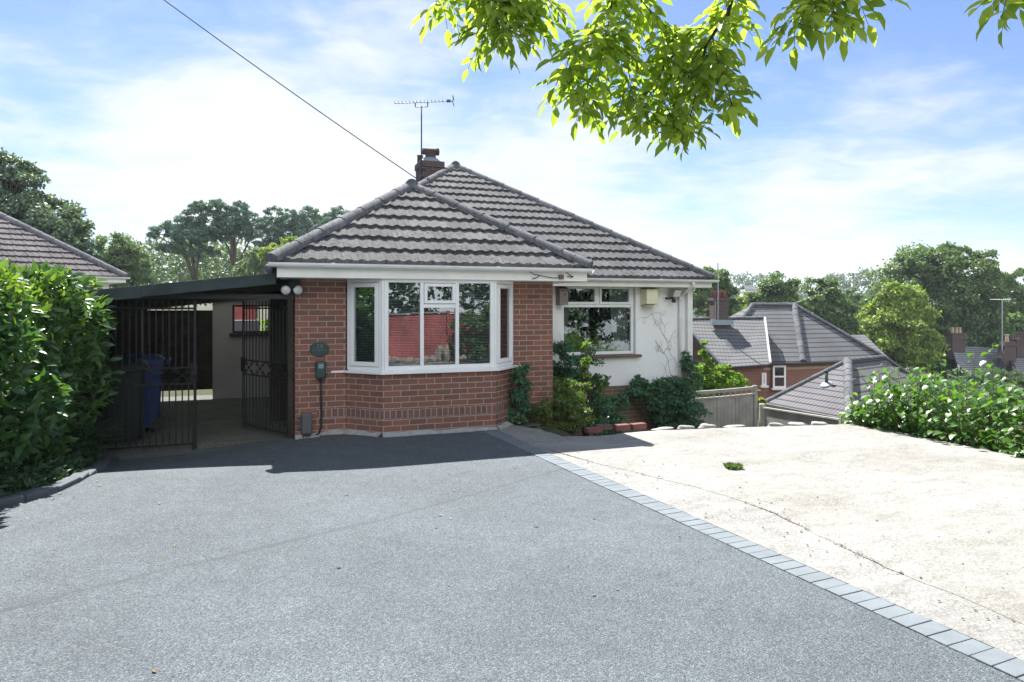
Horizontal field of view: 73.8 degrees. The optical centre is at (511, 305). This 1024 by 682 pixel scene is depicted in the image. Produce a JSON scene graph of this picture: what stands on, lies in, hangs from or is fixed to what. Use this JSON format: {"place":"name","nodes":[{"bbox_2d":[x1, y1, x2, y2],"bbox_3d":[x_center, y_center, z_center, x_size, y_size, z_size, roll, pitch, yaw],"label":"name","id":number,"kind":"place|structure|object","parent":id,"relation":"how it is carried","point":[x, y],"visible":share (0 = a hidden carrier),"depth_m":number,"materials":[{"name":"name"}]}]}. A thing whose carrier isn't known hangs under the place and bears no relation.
{"place":"outdoors","nodes":[
{"label":"outdoors","id":0,"kind":"place"},
{"bbox_2d":[65,395,293,457],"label":"carport floor","id":1,"kind":"structure","parent":0,"point":[219,422],"depth_m":9.61,"materials":[{"name":"concrete"}]},
{"bbox_2d":[102,358,147,440],"bbox_3d":[-4.948,1.200,8.688,0.560,1.050,0.754,0,0,-28],"label":"wheelie bin","id":2,"kind":"object","parent":1,"relation":"on","point":[139,377],"visible":0.45,"depth_m":8.47,"materials":[{"name":"black plastic"}]},
{"bbox_2d":[114,354,170,431],"bbox_3d":[-5.151,1.200,9.469,0.754,1.050,0.560,0,0,-28],"label":"wheelie bin","id":3,"kind":"object","parent":1,"relation":"on","point":[147,376],"visible":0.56,"depth_m":9.34,"materials":[{"name":"blue plastic"}]},
{"bbox_2d":[0,431,1021,681],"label":"driveway","id":4,"kind":"structure","parent":0,"point":[316,559],"depth_m":4.04,"materials":[{"name":"grey asphalt"}]},
{"bbox_2d":[0,446,100,495],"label":"ground cover","id":5,"kind":"object","parent":4,"relation":"on","point":[75,461],"visible":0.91,"depth_m":6.15,"materials":[{"name":"green plant"}]},
{"bbox_2d":[80,419,123,450],"bbox_3d":[-4.617,1.443,7.715,0.344,0.355,0.586,0,0,8],"label":"fern","id":6,"kind":"object","parent":5,"relation":"on","point":[98,435],"visible":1,"depth_m":7.74,"materials":[{"name":"green plant"}]},
{"bbox_2d":[51,452,538,671],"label":"leaf litter","id":7,"kind":"object","parent":4,"relation":"on","point":[154,670],"visible":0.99,"depth_m":5.59,"materials":[{"name":"brown plant"}]},
{"bbox_2d":[295,421,513,439],"bbox_3d":[-1.279,1.664,9.087,3.049,0.092,0.527,0,0,-20],"label":"pavement fillet","id":8,"kind":"object","parent":4,"relation":"on","point":[397,434],"visible":0.96,"depth_m":8.93,"materials":[{"name":"grey concrete"}]},
{"bbox_2d":[0,0,1023,302],"label":"sky","id":9,"kind":"structure","parent":0,"point":[134,113],"materials":[{"name":"blue"}]},
{"bbox_2d":[1,303,1023,446],"bbox_3d":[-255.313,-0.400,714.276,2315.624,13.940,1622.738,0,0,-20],"label":"ground","id":10,"kind":"structure","parent":0,"point":[551,429],"depth_m":14.93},
{"bbox_2d":[0,147,95,247],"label":"broadleaf tree","id":11,"kind":"object","parent":10,"relation":"on","point":[34,207],"visible":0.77,"depth_m":33.70,"materials":[{"name":"green plant"}]},
{"bbox_2d":[0,456,111,505],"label":"kerb","id":12,"kind":"structure","parent":10,"relation":"on","point":[102,463],"depth_m":5.86,"materials":[{"name":"grey concrete"}]},
{"bbox_2d":[0,258,124,483],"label":"laurel hedge","id":13,"kind":"object","parent":10,"relation":"on","point":[43,423],"visible":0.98,"depth_m":6.50,"materials":[{"name":"green plant"}]},
{"bbox_2d":[0,212,129,312],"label":"neighbour bungalow","id":14,"kind":"object","parent":10,"relation":"on","point":[22,244],"visible":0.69,"depth_m":21.15,"materials":[{"name":"tile"}]},
{"bbox_2d":[71,212,103,259],"bbox_3d":[-25.364,0.297,39.976,2.729,11.811,1.941,0,0,30],"label":"conifer tree","id":15,"kind":"object","parent":10,"relation":"on","point":[86,247],"visible":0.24,"depth_m":39.80,"materials":[{"name":"green plant"}]},
{"bbox_2d":[91,230,161,287],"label":"birch tree","id":16,"kind":"object","parent":10,"relation":"on","point":[126,259],"visible":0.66,"depth_m":41.34,"materials":[{"name":"green plant"}]},
{"bbox_2d":[37,273,293,447],"bbox_3d":[-5.121,0.879,10.800,3.000,2.602,5.880,0,0,-20],"label":"carport","id":17,"kind":"object","parent":10,"relation":"on","point":[219,350],"visible":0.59,"depth_m":12.35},
{"bbox_2d":[87,300,196,450],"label":"iron gate","id":18,"kind":"structure","parent":17,"relation":"attached to","point":[193,369],"depth_m":8.31,"materials":[{"name":"black metal"}]},
{"bbox_2d":[144,309,212,390],"bbox_3d":[-6.135,0.755,12.548,1.171,2.050,0.100,0,0,-20],"label":"rear door","id":19,"kind":"structure","parent":17,"relation":"in","point":[204,317],"depth_m":12.55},
{"bbox_2d":[241,301,286,433],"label":"iron gate","id":20,"kind":"structure","parent":17,"relation":"attached to","point":[243,363],"depth_m":9.30,"materials":[{"name":"black metal"}]},
{"bbox_2d":[94,236,260,309],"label":"woodland","id":21,"kind":"object","parent":10,"relation":"on","point":[208,268],"visible":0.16,"depth_m":70.51,"materials":[{"name":"green plant"}]},
{"bbox_2d":[145,199,222,309],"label":"pine tree","id":22,"kind":"object","parent":10,"relation":"on","point":[197,230],"visible":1,"depth_m":57.63,"materials":[{"name":"green plant"}]},
{"bbox_2d":[207,197,264,276],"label":"pine tree","id":23,"kind":"object","parent":10,"relation":"on","point":[228,218],"visible":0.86,"depth_m":59.71,"materials":[{"name":"green plant"}]},
{"bbox_2d":[235,307,254,319],"bbox_3d":[-5.953,0.870,15.030,0.630,1.820,0.040,0,0,-20],"label":"garden screen","id":24,"kind":"object","parent":10,"relation":"on","point":[238,313],"depth_m":15.01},
{"bbox_2d":[235,320,258,330],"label":"garden wall","id":25,"kind":"structure","parent":10,"relation":"on","point":[238,325],"depth_m":14.49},
{"bbox_2d":[228,247,267,316],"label":"birch tree","id":26,"kind":"object","parent":10,"relation":"on","point":[254,264],"visible":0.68,"depth_m":45.62,"materials":[{"name":"green plant"}]},
{"bbox_2d":[253,317,268,330],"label":"garden bush","id":27,"kind":"object","parent":10,"relation":"on","point":[264,324],"visible":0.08,"depth_m":15.07,"materials":[{"name":"green plant"}]},
{"bbox_2d":[241,205,294,325],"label":"pine tree","id":28,"kind":"object","parent":10,"relation":"on","point":[275,230],"visible":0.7,"depth_m":66.41,"materials":[{"name":"green plant"}]},
{"bbox_2d":[256,235,297,263],"bbox_3d":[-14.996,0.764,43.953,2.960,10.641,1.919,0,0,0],"label":"golden shrub","id":29,"kind":"object","parent":10,"relation":"on","point":[264,251],"visible":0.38,"depth_m":43.52,"materials":[{"name":"green plant"}]},
{"bbox_2d":[275,204,323,237],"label":"pine tree","id":30,"kind":"object","parent":10,"relation":"on","point":[301,222],"visible":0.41,"depth_m":68.27,"materials":[{"name":"green plant"}]},
{"bbox_2d":[311,204,351,228],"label":"pine tree","id":31,"kind":"object","parent":10,"relation":"on","point":[333,214],"visible":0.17,"depth_m":70.32,"materials":[{"name":"green plant"}]},
{"bbox_2d":[263,148,719,438],"bbox_3d":[-1.646,0.294,16.881,8.488,7.972,15.583,0,0,-20],"label":"bungalow","id":32,"kind":"object","parent":10,"relation":"on","point":[428,302],"visible":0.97,"depth_m":9.61,"materials":[{"name":"brick"}]},
{"bbox_2d":[164,0,419,180],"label":"overhead wire","id":33,"kind":"object","parent":32,"relation":"attached to","point":[288,89],"visible":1,"depth_m":13.94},
{"bbox_2d":[281,279,302,294],"bbox_3d":[-2.818,-0.244,8.728,0.273,0.208,0.148,0,0,-20],"label":"security light","id":34,"kind":"object","parent":32,"relation":"attached to","point":[295,286],"visible":1,"depth_m":8.68,"materials":[{"name":"black plastic"}]},
{"bbox_2d":[297,412,311,438],"bbox_3d":[-2.672,1.545,8.792,0.180,0.330,0.128,0,0,-20],"label":"meter box","id":35,"kind":"object","parent":32,"relation":"attached to","point":[306,423],"visible":1,"depth_m":8.75,"materials":[{"name":"grey plastic"}]},
{"bbox_2d":[310,342,328,356],"bbox_3d":[-2.511,0.565,8.906,0.250,0.190,0.021,0,0,-20],"label":"house plaque","id":36,"kind":"object","parent":32,"relation":"attached to","point":[318,349],"visible":1,"depth_m":8.90,"materials":[{"name":"green metal"}]},
{"bbox_2d":[315,361,325,434],"bbox_3d":[-2.623,1.248,8.831,0.420,1.067,0.088,0,0,-20],"label":"charger box","id":37,"kind":"object","parent":32,"relation":"attached to","point":[320,370],"visible":0.91,"depth_m":8.86,"materials":[{"name":"grey plastic"}]},
{"bbox_2d":[394,96,453,179],"bbox_3d":[-1.990,-3.808,15.525,1.363,1.876,0.360,0,0,3],"label":"tv aerial","id":38,"kind":"object","parent":32,"relation":"attached to","point":[435,101],"visible":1,"depth_m":15.47,"materials":[{"name":"silver metal"}]},
{"bbox_2d":[331,279,520,374],"bbox_3d":[-1.042,0.265,9.213,2.678,1.230,0.517,0,0,-20],"label":"bay window","id":39,"kind":"structure","parent":32,"relation":"in","point":[500,294],"depth_m":9.04,"materials":[{"name":"white plastic"}]},
{"bbox_2d":[507,362,533,424],"bbox_3d":[0.105,1.309,9.691,0.398,1.058,0.571,0,0,-20],"label":"ivy","id":40,"kind":"object","parent":32,"relation":"attached to","point":[520,401],"visible":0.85,"depth_m":9.59,"materials":[{"name":"green plant"}]},
{"bbox_2d":[529,266,572,278],"bbox_3d":[0.552,-0.465,9.469,0.697,0.200,0.099,0,0,-20],"label":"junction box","id":41,"kind":"object","parent":32,"relation":"attached to","point":[561,277],"visible":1,"depth_m":9.53,"materials":[{"name":"plastic"}]},
{"bbox_2d":[554,286,569,304],"bbox_3d":[0.937,-0.195,12.706,0.220,0.349,0.239,0,0,-20],"label":"bird box","id":42,"kind":"object","parent":32,"relation":"attached to","point":[561,295],"visible":1,"depth_m":12.64,"materials":[{"name":"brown wood"}]},
{"bbox_2d":[560,287,641,358],"bbox_3d":[1.661,0.277,13.217,1.720,1.435,0.425,0,0,-20],"label":"casement window","id":43,"kind":"structure","parent":32,"relation":"in","point":[620,298],"depth_m":13.41,"materials":[{"name":"white plastic"}]},
{"bbox_2d":[553,312,711,429],"bbox_3d":[2.326,1.458,13.038,3.407,2.762,0.855,0,0,-20],"label":"wall ivy","id":44,"kind":"object","parent":32,"relation":"attached to","point":[678,406],"depth_m":13.23,"materials":[{"name":"green plant"}]},
{"bbox_2d":[640,288,658,304],"bbox_3d":[2.694,-0.176,13.346,0.300,0.360,0.239,0,0,-20],"label":"alarm box","id":45,"kind":"object","parent":32,"relation":"attached to","point":[648,296],"visible":1,"depth_m":13.28,"materials":[{"name":"beige plastic"}]},
{"bbox_2d":[663,289,681,302],"bbox_3d":[3.192,-0.202,13.524,0.308,0.273,0.245,0,0,-20],"label":"floodlight","id":46,"kind":"object","parent":32,"relation":"attached to","point":[675,293],"visible":1,"depth_m":13.48,"materials":[{"name":"white plastic"}]},
{"bbox_2d":[517,376,596,432],"bbox_3d":[0.671,1.673,10.234,1.260,1.236,1.404,0,0,-3],"label":"lime shrub","id":47,"kind":"object","parent":10,"relation":"on","point":[564,408],"visible":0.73,"depth_m":10.09,"materials":[{"name":"green plant"}]},
{"bbox_2d":[553,340,608,434],"bbox_3d":[1.002,1.521,11.996,1.515,1.834,1.149,0,0,-20],"label":"dark shrub","id":48,"kind":"object","parent":10,"relation":"on","point":[560,349],"visible":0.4,"depth_m":11.96,"materials":[{"name":"green plant"}]},
{"bbox_2d":[578,341,592,435],"bbox_3d":[1.224,1.453,11.355,0.269,1.758,0.312,0,0,29],"label":"sapling","id":49,"kind":"object","parent":10,"relation":"on","point":[586,374],"visible":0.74,"depth_m":11.31,"materials":[{"name":"green plant"}]},
{"bbox_2d":[588,374,610,433],"bbox_3d":[1.415,1.754,11.675,0.460,1.161,0.613,0,0,44],"label":"wispy shrub","id":50,"kind":"object","parent":10,"relation":"on","point":[600,385],"visible":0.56,"depth_m":11.70,"materials":[{"name":"green plant"}]},
{"bbox_2d":[580,393,630,435],"bbox_3d":[1.578,2.012,11.390,0.749,1.055,1.524,0,0,25],"label":"shrub","id":51,"kind":"object","parent":10,"relation":"on","point":[609,406],"visible":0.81,"depth_m":11.23,"materials":[{"name":"green plant"}]},
{"bbox_2d":[693,265,741,316],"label":"broadleaf tree","id":52,"kind":"object","parent":10,"relation":"on","point":[701,296],"visible":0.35,"depth_m":57.15,"materials":[{"name":"green plant"}]},
{"bbox_2d":[693,340,749,397],"bbox_3d":[4.886,1.987,16.513,1.728,2.347,0.914,0,0,0],"label":"garden shrub","id":53,"kind":"object","parent":10,"relation":"on","point":[723,378],"visible":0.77,"depth_m":16.47,"materials":[{"name":"green plant"}]},
{"bbox_2d":[694,385,757,428],"bbox_3d":[4.415,2.825,14.861,2.220,2.109,0.090,0,0,-20],"label":"fence panel","id":54,"kind":"object","parent":10,"relation":"on","point":[738,409],"visible":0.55,"depth_m":15.00,"materials":[{"name":"grey wood"}]},
{"bbox_2d":[732,290,749,313],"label":"birch tree","id":55,"kind":"object","parent":10,"relation":"on","point":[740,299],"visible":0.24,"depth_m":91.93,"materials":[{"name":"green plant"}]},
{"bbox_2d":[739,285,757,296],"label":"hillside house","id":56,"kind":"structure","parent":10,"relation":"on","point":[749,288],"depth_m":191.07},
{"bbox_2d":[483,430,1023,681],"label":"path edging","id":57,"kind":"object","parent":10,"relation":"on","point":[1001,661],"visible":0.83,"depth_m":4.17,"materials":[{"name":"grey concrete"}]},
{"bbox_2d":[758,389,767,415],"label":"flower bush","id":58,"kind":"object","parent":10,"relation":"on","point":[761,399],"visible":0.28,"depth_m":16.69,"materials":[{"name":"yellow plant"}]},
{"bbox_2d":[744,270,811,311],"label":"broadleaf tree","id":59,"kind":"object","parent":10,"relation":"on","point":[786,292],"visible":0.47,"depth_m":59.31,"materials":[{"name":"green plant"}]},
{"bbox_2d":[693,291,887,417],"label":"brick house","id":60,"kind":"structure","parent":10,"relation":"on","point":[769,349],"depth_m":34.76,"materials":[{"name":"tile"}]},
{"bbox_2d":[715,263,718,319],"bbox_3d":[10.378,-0.700,34.600,0.190,2.960,0.052,0,0,0],"label":"aerial pole","id":61,"kind":"object","parent":60,"relation":"attached to","point":[717,294],"visible":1,"depth_m":34.58,"materials":[{"name":"metal"}]},
{"bbox_2d":[760,373,768,387],"bbox_3d":[11.790,3.469,31.920,0.370,0.674,0.200,0,0,0],"label":"window","id":62,"kind":"structure","parent":60,"relation":"in","point":[763,375],"depth_m":31.90,"materials":[{"name":"white plastic"}]},
{"bbox_2d":[771,365,785,389],"bbox_3d":[13.306,3.564,33.970,0.807,1.209,0.200,0,0,0],"label":"window","id":63,"kind":"structure","parent":60,"relation":"in","point":[778,371],"depth_m":34.00,"materials":[{"name":"white plastic"}]},
{"bbox_2d":[759,403,847,426],"bbox_3d":[5.877,2.957,14.025,0.136,2.047,3.504,0,0,-4],"label":"board fence","id":64,"kind":"object","parent":10,"relation":"on","point":[767,415],"visible":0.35,"depth_m":14.47,"materials":[{"name":"grey wood"}]},
{"bbox_2d":[797,276,869,335],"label":"broadleaf tree","id":65,"kind":"object","parent":10,"relation":"on","point":[820,303],"visible":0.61,"depth_m":60.36,"materials":[{"name":"green plant"}]},
{"bbox_2d":[829,286,869,334],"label":"willow tree","id":66,"kind":"object","parent":10,"relation":"on","point":[854,295],"visible":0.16,"depth_m":83.23,"materials":[{"name":"green plant"}]},
{"bbox_2d":[765,355,937,425],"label":"tiled garage","id":67,"kind":"structure","parent":10,"relation":"on","point":[822,393],"depth_m":24.75,"materials":[{"name":"tile"}]},
{"bbox_2d":[693,267,1023,316],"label":"woodland","id":68,"kind":"object","parent":10,"relation":"on","point":[803,295],"visible":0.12,"depth_m":239.88,"materials":[{"name":"green plant"}]},
{"bbox_2d":[851,335,884,354],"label":"extension","id":69,"kind":"object","parent":10,"relation":"on","point":[865,339],"visible":0.14,"depth_m":41.32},
{"bbox_2d":[854,280,950,372],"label":"maple tree","id":70,"kind":"object","parent":10,"relation":"on","point":[898,346],"visible":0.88,"depth_m":51.20,"materials":[{"name":"green plant"}]},
{"bbox_2d":[904,365,953,388],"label":"valley tree","id":71,"kind":"object","parent":10,"relation":"on","point":[910,370],"visible":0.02,"depth_m":43.69,"materials":[{"name":"green plant"}]},
{"bbox_2d":[838,344,1023,456],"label":"leafy shrub","id":72,"kind":"object","parent":10,"relation":"on","point":[902,415],"visible":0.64,"depth_m":8.71,"materials":[{"name":"green plant"}]},
{"bbox_2d":[857,240,1023,378],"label":"broadleaf tree","id":73,"kind":"object","parent":10,"relation":"on","point":[939,267],"visible":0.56,"depth_m":64.31,"materials":[{"name":"green plant"}]},
{"bbox_2d":[913,371,1023,417],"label":"valley tree","id":74,"kind":"object","parent":10,"relation":"on","point":[959,386],"visible":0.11,"depth_m":39.55,"materials":[{"name":"green plant"}]},
{"bbox_2d":[941,366,1005,394],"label":"valley tree","id":75,"kind":"object","parent":10,"relation":"on","point":[960,371],"visible":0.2,"depth_m":45.94,"materials":[{"name":"green plant"}]},
{"bbox_2d":[943,327,1011,373],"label":"house","id":76,"kind":"structure","parent":10,"relation":"on","point":[958,352],"depth_m":60.20,"materials":[{"name":"stone"}]},
{"bbox_2d":[990,298,1010,349],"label":"aerial mast","id":77,"kind":"object","parent":10,"relation":"on","point":[1008,299],"visible":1,"depth_m":54.95,"materials":[{"name":"metal"}]},
{"bbox_2d":[980,267,1023,337],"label":"broadleaf tree","id":78,"kind":"object","parent":10,"relation":"on","point":[1016,294],"visible":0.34,"depth_m":73.33,"materials":[{"name":"green plant"}]},
{"bbox_2d":[991,366,1023,397],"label":"valley tree","id":79,"kind":"object","parent":10,"relation":"on","point":[1018,375],"visible":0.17,"depth_m":47.21,"materials":[{"name":"green plant"}]},
{"bbox_2d":[998,333,1023,373],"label":"house","id":80,"kind":"structure","parent":10,"relation":"on","point":[1012,352],"depth_m":57.92,"materials":[{"name":"brick"}]},
{"bbox_2d":[411,0,1023,161],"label":"overhanging tree","id":81,"kind":"object","parent":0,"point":[709,70],"visible":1,"depth_m":4.15,"materials":[{"name":"green plant"}]},
{"bbox_2d":[496,424,1023,624],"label":"concrete pavement","id":82,"kind":"structure","parent":0,"point":[916,497],"depth_m":6.38,"materials":[{"name":"beige concrete"}]},
{"bbox_2d":[584,426,601,433],"bbox_3d":[1.072,1.634,8.988,0.220,0.068,0.104,0,0,-24],"label":"brick","id":83,"kind":"object","parent":82,"relation":"on","point":[591,430],"visible":1,"depth_m":8.95,"materials":[{"name":"red brick"}]},
{"bbox_2d":[594,424,611,430],"bbox_3d":[1.230,1.632,9.195,0.220,0.072,0.104,0,0,-14],"label":"brick","id":84,"kind":"object","parent":82,"relation":"on","point":[606,426],"visible":0.76,"depth_m":9.16,"materials":[{"name":"red brick"}]},
{"bbox_2d":[613,423,629,430],"bbox_3d":[1.471,1.630,9.177,0.220,0.076,0.104,0,0,-22],"label":"brick","id":85,"kind":"object","parent":82,"relation":"on","point":[621,427],"visible":1,"depth_m":9.13,"materials":[{"name":"red brick"}]},
{"bbox_2d":[629,422,646,429],"bbox_3d":[1.704,1.628,9.240,0.220,0.080,0.104,0,0,-28],"label":"brick","id":86,"kind":"object","parent":82,"relation":"on","point":[638,426],"visible":1,"depth_m":9.20,"materials":[{"name":"red brick"}]},
{"bbox_2d":[651,427,672,430],"bbox_3d":[2.045,1.672,9.286,0.365,0.036,0.153,0,0,-20],"label":"edge stone","id":87,"kind":"object","parent":82,"relation":"on","point":[664,428],"visible":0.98,"depth_m":9.24,"materials":[{"name":"white stone"}]},
{"bbox_2d":[677,425,694,429],"bbox_3d":[2.389,1.673,9.343,0.275,0.085,0.157,0,0,-20],"label":"edge stone","id":88,"kind":"object","parent":82,"relation":"on","point":[681,427],"visible":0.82,"depth_m":9.30,"materials":[{"name":"white stone"}]},
{"bbox_2d":[698,423,716,428],"bbox_3d":[2.682,1.670,9.419,0.282,0.098,0.150,0,0,-20],"label":"edge stone","id":89,"kind":"object","parent":82,"relation":"on","point":[704,426],"visible":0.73,"depth_m":9.37,"materials":[{"name":"white stone"}]},
{"bbox_2d":[723,462,743,468],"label":"weed tuft","id":90,"kind":"object","parent":82,"relation":"on","point":[733,465],"visible":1,"depth_m":7.01,"materials":[{"name":"green plant"}]},
{"bbox_2d":[724,425,744,427],"bbox_3d":[3.079,1.672,9.457,0.342,0.050,0.155,0,0,-20],"label":"edge stone","id":91,"kind":"object","parent":82,"relation":"on","point":[731,426],"visible":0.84,"depth_m":9.42,"materials":[{"name":"white stone"}]},
{"bbox_2d":[520,440,1023,659],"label":"concrete pavement strip","id":92,"kind":"object","parent":82,"relation":"attached to","point":[842,564],"visible":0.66,"depth_m":4.56,"materials":[{"name":"beige concrete"}]},
{"bbox_2d":[549,449,902,573],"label":"crack litter","id":93,"kind":"object","parent":92,"relation":"on","point":[784,518],"visible":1,"depth_m":5.18,"materials":[{"name":"plant"}]},
{"bbox_2d":[767,422,783,426],"bbox_3d":[3.690,1.672,9.551,0.262,0.095,0.153,0,0,-20],"label":"edge stone","id":94,"kind":"object","parent":82,"relation":"on","point":[773,424],"visible":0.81,"depth_m":9.49,"materials":[{"name":"white stone"}]},
{"bbox_2d":[788,422,805,425],"bbox_3d":[4.006,1.675,9.603,0.284,0.085,0.171,0,0,-20],"label":"edge stone","id":95,"kind":"object","parent":82,"relation":"on","point":[795,423],"visible":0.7,"depth_m":9.55,"materials":[{"name":"white stone"}]},
{"bbox_2d":[811,421,827,424],"bbox_3d":[4.339,1.674,9.643,0.270,0.078,0.171,0,0,6],"label":"edge stone","id":96,"kind":"object","parent":82,"relation":"on","point":[817,423],"visible":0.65,"depth_m":9.60,"materials":[{"name":"white stone"}]}
]}

